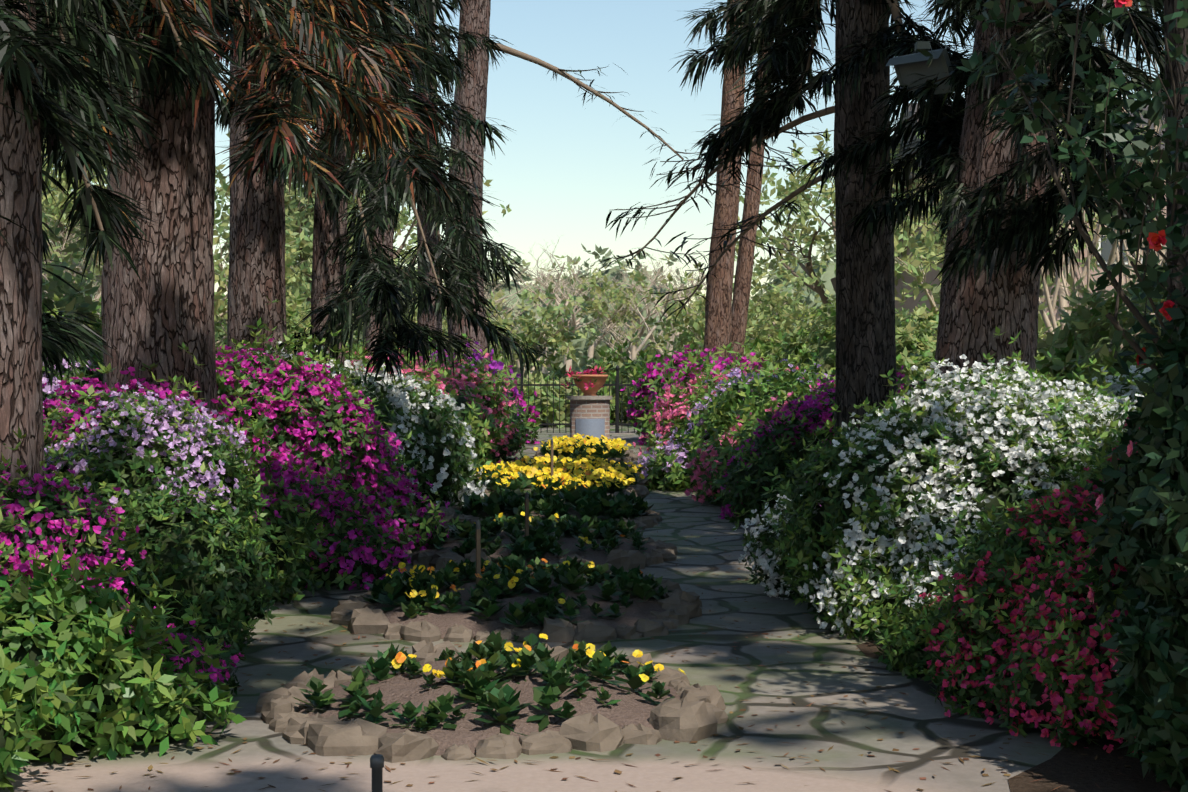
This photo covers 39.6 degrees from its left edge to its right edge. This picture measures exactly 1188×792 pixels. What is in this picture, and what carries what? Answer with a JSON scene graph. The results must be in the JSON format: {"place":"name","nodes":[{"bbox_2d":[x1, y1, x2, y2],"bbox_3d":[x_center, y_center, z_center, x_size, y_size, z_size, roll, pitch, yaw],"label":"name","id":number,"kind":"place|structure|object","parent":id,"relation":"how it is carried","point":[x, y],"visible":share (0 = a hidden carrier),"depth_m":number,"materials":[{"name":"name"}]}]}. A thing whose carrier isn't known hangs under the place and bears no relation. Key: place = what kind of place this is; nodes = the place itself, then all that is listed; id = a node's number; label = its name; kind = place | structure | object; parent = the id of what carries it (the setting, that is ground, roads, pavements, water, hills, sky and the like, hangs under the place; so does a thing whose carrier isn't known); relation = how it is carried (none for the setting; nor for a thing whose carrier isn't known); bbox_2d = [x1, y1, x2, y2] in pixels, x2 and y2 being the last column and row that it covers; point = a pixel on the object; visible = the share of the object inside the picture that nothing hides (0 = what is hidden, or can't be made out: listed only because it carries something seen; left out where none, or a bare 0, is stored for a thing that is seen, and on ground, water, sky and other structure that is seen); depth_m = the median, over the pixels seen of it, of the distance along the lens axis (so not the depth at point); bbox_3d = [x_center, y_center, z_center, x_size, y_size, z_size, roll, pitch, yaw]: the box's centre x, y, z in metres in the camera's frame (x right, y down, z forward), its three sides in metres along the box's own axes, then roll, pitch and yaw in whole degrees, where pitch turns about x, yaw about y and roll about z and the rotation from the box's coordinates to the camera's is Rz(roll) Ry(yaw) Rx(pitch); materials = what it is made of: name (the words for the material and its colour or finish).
{"place":"outdoors","nodes":[
{"label":"outdoors","id":0,"kind":"place"},
{"bbox_2d":[43,0,477,424],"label":"pine tree","id":1,"kind":"object","parent":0,"point":[308,44],"depth_m":12.01,"materials":[{"name":"brown plant"}]},
{"bbox_2d":[214,0,553,391],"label":"pine","id":2,"kind":"object","parent":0,"point":[375,292],"depth_m":16.78,"materials":[{"name":"green plant"}]},
{"bbox_2d":[311,3,524,366],"bbox_3d":[-1.997,-7.678,17.905,2.562,18.150,2.092,0,0,-1],"label":"pine","id":3,"kind":"object","parent":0,"point":[463,241],"depth_m":17.84,"materials":[{"name":"green plant"}]},
{"bbox_2d":[0,420,1069,791],"bbox_3d":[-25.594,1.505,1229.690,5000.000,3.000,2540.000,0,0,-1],"label":"stone path","id":4,"kind":"structure","parent":0,"point":[918,712],"depth_m":7.73,"materials":[{"name":"grey stone"}]},
{"bbox_2d":[42,152,80,253],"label":"tree","id":5,"kind":"object","parent":4,"relation":"on","point":[48,220],"visible":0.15,"depth_m":36.40,"materials":[{"name":"green plant"}]},
{"bbox_2d":[42,210,101,316],"bbox_3d":[-9.629,-1.275,31.258,4.240,4.563,2.517,0,0,44],"label":"tree","id":6,"kind":"object","parent":4,"relation":"on","point":[99,288],"visible":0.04,"depth_m":31.48,"materials":[{"name":"green plant"}]},
{"bbox_2d":[42,165,101,285],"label":"tree","id":7,"kind":"object","parent":4,"relation":"on","point":[71,242],"depth_m":60.03,"materials":[{"name":"green plant"}]},
{"bbox_2d":[42,204,102,358],"bbox_3d":[-6.159,-0.325,16.507,4.588,3.558,3.012,0,0,20],"label":"tree","id":8,"kind":"object","parent":4,"relation":"on","point":[59,283],"visible":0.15,"depth_m":15.84,"materials":[{"name":"green plant"}]},
{"bbox_2d":[0,508,246,791],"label":"shrub","id":9,"kind":"object","parent":4,"relation":"on","point":[75,667],"visible":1,"depth_m":7.21,"materials":[{"name":"green plant"}]},
{"bbox_2d":[0,0,255,498],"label":"pine tree","id":10,"kind":"object","parent":4,"relation":"on","point":[65,91],"depth_m":9.27,"materials":[{"name":"plant"}]},
{"bbox_2d":[41,122,217,308],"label":"tree","id":11,"kind":"object","parent":4,"relation":"on","point":[55,208],"visible":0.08,"depth_m":43.57,"materials":[{"name":"green plant"}]},
{"bbox_2d":[0,382,301,707],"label":"azalea","id":12,"kind":"object","parent":4,"relation":"on","point":[165,484],"visible":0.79,"depth_m":9.36,"materials":[{"name":"green plant"}]},
{"bbox_2d":[42,170,312,344],"bbox_3d":[-6.878,-1.296,26.187,4.819,4.818,5.705,0,0,24],"label":"tree","id":13,"kind":"object","parent":4,"relation":"on","point":[219,301],"visible":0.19,"depth_m":26.28,"materials":[{"name":"green plant"}]},
{"bbox_2d":[101,297,463,603],"bbox_3d":[-3.041,0.397,13.739,3.812,2.334,4.944,0,0,-1],"label":"azalea","id":14,"kind":"object","parent":4,"relation":"on","point":[297,404],"visible":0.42,"depth_m":12.82,"materials":[{"name":"purple plant"}]},
{"bbox_2d":[214,217,355,338],"bbox_3d":[-7.950,-1.807,38.996,4.984,5.179,3.778,0,0,-1],"label":"tree","id":15,"kind":"object","parent":4,"relation":"on","point":[294,254],"visible":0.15,"depth_m":39.14,"materials":[{"name":"green plant"}]},
{"bbox_2d":[42,294,537,612],"bbox_3d":[-3.068,0.430,17.799,4.202,2.461,18.999,0,0,8],"label":"azalea","id":16,"kind":"object","parent":4,"relation":"on","point":[73,393],"visible":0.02,"depth_m":11.62,"materials":[{"name":"purple plant"}]},
{"bbox_2d":[214,130,416,313],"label":"tree","id":17,"kind":"object","parent":4,"relation":"on","point":[294,207],"visible":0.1,"depth_m":50.26,"materials":[{"name":"green plant"}]},
{"bbox_2d":[240,323,502,512],"bbox_3d":[-3.055,0.385,17.833,4.143,2.266,5.085,0,0,-1],"label":"azalea","id":18,"kind":"object","parent":4,"relation":"on","point":[442,463],"visible":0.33,"depth_m":17.39,"materials":[{"name":"white plant"}]},
{"bbox_2d":[370,754,383,791],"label":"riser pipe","id":19,"kind":"object","parent":4,"relation":"on","point":[376,763],"visible":1,"depth_m":6.27,"materials":[{"name":"grey metal"}]},
{"bbox_2d":[365,178,393,362],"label":"pine","id":20,"kind":"object","parent":4,"relation":"on","point":[388,242],"visible":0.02,"depth_m":28.99,"materials":[{"name":"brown plant"}]},
{"bbox_2d":[285,152,511,314],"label":"tree","id":21,"kind":"object","parent":4,"relation":"on","point":[405,213],"visible":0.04,"depth_m":75.94,"materials":[{"name":"green plant"}]},
{"bbox_2d":[415,0,441,357],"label":"pine","id":22,"kind":"object","parent":4,"relation":"on","point":[422,319],"visible":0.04,"depth_m":32.71,"materials":[{"name":"brown plant"}]},
{"bbox_2d":[362,264,499,360],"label":"tree","id":23,"kind":"object","parent":4,"relation":"on","point":[444,322],"visible":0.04,"depth_m":43.72,"materials":[{"name":"green plant"}]},
{"bbox_2d":[345,341,525,476],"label":"azalea","id":24,"kind":"object","parent":4,"relation":"on","point":[485,405],"visible":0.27,"depth_m":22.39,"materials":[{"name":"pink plant"}]},
{"bbox_2d":[43,236,835,389],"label":"treeline","id":25,"kind":"object","parent":4,"relation":"on","point":[812,298],"visible":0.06,"depth_m":110.44,"materials":[{"name":"green plant"}]},
{"bbox_2d":[403,333,541,445],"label":"azalea","id":26,"kind":"object","parent":4,"relation":"on","point":[496,367],"visible":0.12,"depth_m":28.03,"materials":[{"name":"purple plant"}]},
{"bbox_2d":[445,272,534,331],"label":"tree","id":27,"kind":"object","parent":4,"relation":"on","point":[501,299],"visible":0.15,"depth_m":57.28,"materials":[{"name":"green plant"}]},
{"bbox_2d":[255,631,727,762],"bbox_3d":[-0.503,1.482,8.304,2.360,0.479,2.332,0,0,-1],"label":"pansy bed","id":28,"kind":"object","parent":4,"relation":"on","point":[490,697],"visible":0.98,"depth_m":7.76,"materials":[{"name":"green plant"}]},
{"bbox_2d":[486,283,536,369],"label":"tree","id":29,"kind":"object","parent":4,"relation":"on","point":[508,310],"visible":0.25,"depth_m":46.12,"materials":[{"name":"green plant"}]},
{"bbox_2d":[331,520,701,642],"bbox_3d":[-0.502,1.239,11.447,2.533,0.810,2.839,0,0,-1],"label":"pansy bed","id":30,"kind":"object","parent":4,"relation":"on","point":[511,597],"visible":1,"depth_m":10.73,"materials":[{"name":"green plant"}]},
{"bbox_2d":[395,492,677,571],"bbox_3d":[-0.503,1.181,14.464,2.473,0.763,3.027,0,0,-1],"label":"pansy bed","id":31,"kind":"object","parent":4,"relation":"on","point":[585,537],"visible":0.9,"depth_m":13.90,"materials":[{"name":"green plant"}]},
{"bbox_2d":[427,485,661,529],"bbox_3d":[-0.522,1.185,17.014,2.460,0.522,2.325,0,0,-1],"label":"pansy bed","id":32,"kind":"object","parent":4,"relation":"on","point":[581,502],"visible":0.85,"depth_m":16.70,"materials":[{"name":"green plant"}]},
{"bbox_2d":[485,255,604,377],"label":"tree","id":33,"kind":"object","parent":4,"relation":"on","point":[556,338],"visible":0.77,"depth_m":40.40,"materials":[{"name":"green plant"}]},
{"bbox_2d":[469,440,656,501],"bbox_3d":[-0.424,0.943,21.011,2.589,0.867,5.264,0,0,-1],"label":"pansy bed","id":34,"kind":"object","parent":4,"relation":"on","point":[560,472],"visible":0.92,"depth_m":19.99,"materials":[{"name":"yellow plant"}]},
{"bbox_2d":[529,254,598,375],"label":"tree","id":35,"kind":"object","parent":4,"relation":"on","point":[544,370],"visible":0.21,"depth_m":70.15,"materials":[{"name":"green plant"}]},
{"bbox_2d":[509,235,622,380],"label":"tree","id":36,"kind":"object","parent":4,"relation":"on","point":[568,363],"visible":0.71,"depth_m":60.03,"materials":[{"name":"green plant"}]},
{"bbox_2d":[445,0,701,364],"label":"pine","id":37,"kind":"object","parent":4,"relation":"on","point":[475,16],"depth_m":28.18,"materials":[{"name":"brown plant"}]},
{"bbox_2d":[515,365,646,432],"bbox_3d":[0.493,0.060,34.474,24.100,1.420,0.100,0,0,-1],"label":"iron fence","id":38,"kind":"object","parent":4,"relation":"on","point":[616,385],"visible":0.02,"depth_m":34.44,"materials":[{"name":"grey metal"}]},
{"bbox_2d":[533,433,638,462],"bbox_3d":[-0.159,0.888,26.300,1.739,0.588,3.692,0,0,-1],"label":"pansy bed","id":39,"kind":"object","parent":4,"relation":"on","point":[609,450],"visible":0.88,"depth_m":25.66,"materials":[{"name":"yellow plant"}]},
{"bbox_2d":[5,448,1169,791],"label":"path litter","id":40,"kind":"object","parent":4,"relation":"on","point":[631,654],"visible":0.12,"depth_m":7.50,"materials":[{"name":"brown plant"}]},
{"bbox_2d":[567,375,611,438],"bbox_3d":[-0.075,0.285,29.961,0.820,1.340,0.820,0,0,-1],"label":"urn on pedestal","id":41,"kind":"object","parent":4,"relation":"on","point":[589,412],"visible":0.85,"depth_m":29.67,"materials":[{"name":"brick"}]},
{"bbox_2d":[562,364,605,389],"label":"potted flowers","id":42,"kind":"object","parent":41,"relation":"on","point":[592,370],"visible":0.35,"depth_m":29.86,"materials":[{"name":"pink plant"}]},
{"bbox_2d":[76,302,1110,427],"bbox_3d":[-0.027,-0.662,40.010,51.332,3.714,8.696,0,0,-1],"label":"hedge","id":43,"kind":"object","parent":4,"relation":"on","point":[637,365],"visible":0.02,"depth_m":38.16,"materials":[{"name":"green plant"}]},
{"bbox_2d":[544,268,665,365],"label":"tree","id":44,"kind":"object","parent":4,"relation":"on","point":[620,297],"visible":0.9,"depth_m":52.16,"materials":[{"name":"green plant"}]},
{"bbox_2d":[551,261,694,374],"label":"tree","id":45,"kind":"object","parent":4,"relation":"on","point":[648,311],"visible":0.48,"depth_m":55.85,"materials":[{"name":"green plant"}]},
{"bbox_2d":[592,252,697,369],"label":"tree","id":46,"kind":"object","parent":4,"relation":"on","point":[633,353],"visible":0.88,"depth_m":44.99,"materials":[{"name":"green plant"}]},
{"bbox_2d":[608,255,706,355],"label":"tree","id":47,"kind":"object","parent":4,"relation":"on","point":[651,337],"visible":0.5,"depth_m":74.61,"materials":[{"name":"green plant"}]},
{"bbox_2d":[630,262,756,361],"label":"tree","id":48,"kind":"object","parent":4,"relation":"on","point":[696,322],"visible":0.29,"depth_m":40.80,"materials":[{"name":"green plant"}]},
{"bbox_2d":[620,337,787,444],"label":"azalea","id":49,"kind":"object","parent":4,"relation":"on","point":[684,371],"visible":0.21,"depth_m":30.11,"materials":[{"name":"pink plant"}]},
{"bbox_2d":[702,0,747,362],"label":"pine","id":50,"kind":"object","parent":4,"relation":"on","point":[718,318],"visible":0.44,"depth_m":33.79,"materials":[{"name":"brown plant"}]},
{"bbox_2d":[627,329,834,513],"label":"azalea","id":51,"kind":"object","parent":4,"relation":"on","point":[684,427],"visible":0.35,"depth_m":20.58,"materials":[{"name":"green plant"}]},
{"bbox_2d":[731,36,768,359],"bbox_3d":[4.641,-7.200,36.545,5.563,16.150,6.080,0,0,17],"label":"pine","id":52,"kind":"object","parent":4,"relation":"on","point":[742,281],"visible":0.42,"depth_m":35.89,"materials":[{"name":"brown plant"}]},
{"bbox_2d":[697,254,833,353],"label":"tree","id":53,"kind":"object","parent":4,"relation":"on","point":[774,298],"visible":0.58,"depth_m":43.81,"materials":[{"name":"green plant"}]},
{"bbox_2d":[735,81,924,308],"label":"tree","id":54,"kind":"object","parent":4,"relation":"on","point":[803,233],"visible":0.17,"depth_m":54.00,"materials":[{"name":"green plant"}]},
{"bbox_2d":[526,432,1177,791],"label":"mulch under shrubs","id":55,"kind":"object","parent":4,"relation":"on","point":[1068,769],"visible":0.02,"depth_m":6.98,"materials":[{"name":"brown soil"}]},
{"bbox_2d":[42,254,364,379],"bbox_3d":[-7.155,-0.260,25.118,7.452,3.787,29.361,0,0,-1],"label":"understory","id":56,"kind":"object","parent":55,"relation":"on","point":[295,303],"depth_m":23.62,"materials":[{"name":"green plant"}]},
{"bbox_2d":[753,254,1165,391],"bbox_3d":[6.088,-0.274,26.607,6.090,3.684,26.591,0,0,-1],"label":"understory","id":57,"kind":"object","parent":55,"relation":"on","point":[1068,341],"visible":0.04,"depth_m":16.95,"materials":[{"name":"green plant"}]},
{"bbox_2d":[691,351,1065,525],"bbox_3d":[2.978,0.555,15.704,3.907,2.079,5.779,0,0,-1],"label":"azalea","id":58,"kind":"object","parent":4,"relation":"on","point":[754,477],"visible":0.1,"depth_m":16.65,"materials":[{"name":"purple plant"}]},
{"bbox_2d":[689,336,1160,452],"bbox_3d":[3.163,0.581,17.584,3.914,2.486,21.337,0,0,-5],"label":"azalea","id":59,"kind":"object","parent":4,"relation":"on","point":[1126,388],"visible":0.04,"depth_m":13.07,"materials":[{"name":"green plant"}]},
{"bbox_2d":[731,327,1146,641],"bbox_3d":[3.012,0.597,11.008,3.922,2.038,3.612,0,0,-1],"label":"azalea","id":60,"kind":"object","parent":4,"relation":"on","point":[913,478],"visible":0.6,"depth_m":10.50,"materials":[{"name":"white plant"}]},
{"bbox_2d":[802,169,1092,313],"bbox_3d":[6.193,-1.556,29.510,5.477,5.157,5.272,0,0,-1],"label":"tree","id":61,"kind":"object","parent":4,"relation":"on","point":[915,269],"visible":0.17,"depth_m":28.79,"materials":[{"name":"green plant"}]},
{"bbox_2d":[854,382,1143,752],"bbox_3d":[3.161,0.792,8.633,3.417,1.738,3.929,0,0,-1],"label":"azalea","id":62,"kind":"object","parent":4,"relation":"on","point":[1017,631],"visible":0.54,"depth_m":8.04,"materials":[{"name":"green plant"}]},
{"bbox_2d":[892,132,1162,312],"bbox_3d":[9.672,-3.477,37.975,6.402,8.604,7.057,0,0,16],"label":"tree","id":63,"kind":"object","parent":4,"relation":"on","point":[935,294],"visible":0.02,"depth_m":37.81,"materials":[{"name":"green plant"}]},
{"bbox_2d":[890,103,1166,335],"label":"tree","id":64,"kind":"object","parent":4,"relation":"on","point":[910,304],"depth_m":49.92,"materials":[{"name":"green plant"}]},
{"bbox_2d":[893,121,1163,298],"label":"tree","id":65,"kind":"object","parent":4,"relation":"on","point":[926,233],"depth_m":46.78,"materials":[{"name":"green plant"}]},
{"bbox_2d":[918,0,1187,791],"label":"camellia bush","id":66,"kind":"object","parent":4,"relation":"on","point":[1147,504],"visible":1,"depth_m":6.78,"materials":[{"name":"green plant"}]},
{"bbox_2d":[1035,1,1166,369],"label":"tree","id":67,"kind":"object","parent":4,"relation":"on","point":[1063,291],"visible":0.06,"depth_m":18.99,"materials":[{"name":"green plant"}]},
{"bbox_2d":[1164,0,1187,340],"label":"trunk","id":68,"kind":"object","parent":4,"relation":"on","point":[1180,71],"visible":0.04,"depth_m":8.15,"materials":[{"name":"brown wood"}]},
{"bbox_2d":[50,0,1163,314],"label":"sky","id":69,"kind":"structure","parent":0,"point":[565,165],"materials":[{"name":"blue"}]},
{"bbox_2d":[592,0,1087,467],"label":"pine tree","id":70,"kind":"object","parent":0,"point":[933,153],"depth_m":14.85,"materials":[{"name":"plant"}]},
{"bbox_2d":[868,0,1165,387],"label":"pine tree","id":71,"kind":"object","parent":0,"point":[1053,51],"depth_m":12.42,"materials":[{"name":"plant"}]},
{"bbox_2d":[886,41,980,97],"bbox_3d":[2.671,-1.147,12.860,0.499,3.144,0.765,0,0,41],"label":"floodlight on tree","id":72,"kind":"object","parent":71,"relation":"attached to","point":[912,64],"visible":0.54,"depth_m":12.67,"materials":[{"name":"grey metal"}]}
]}

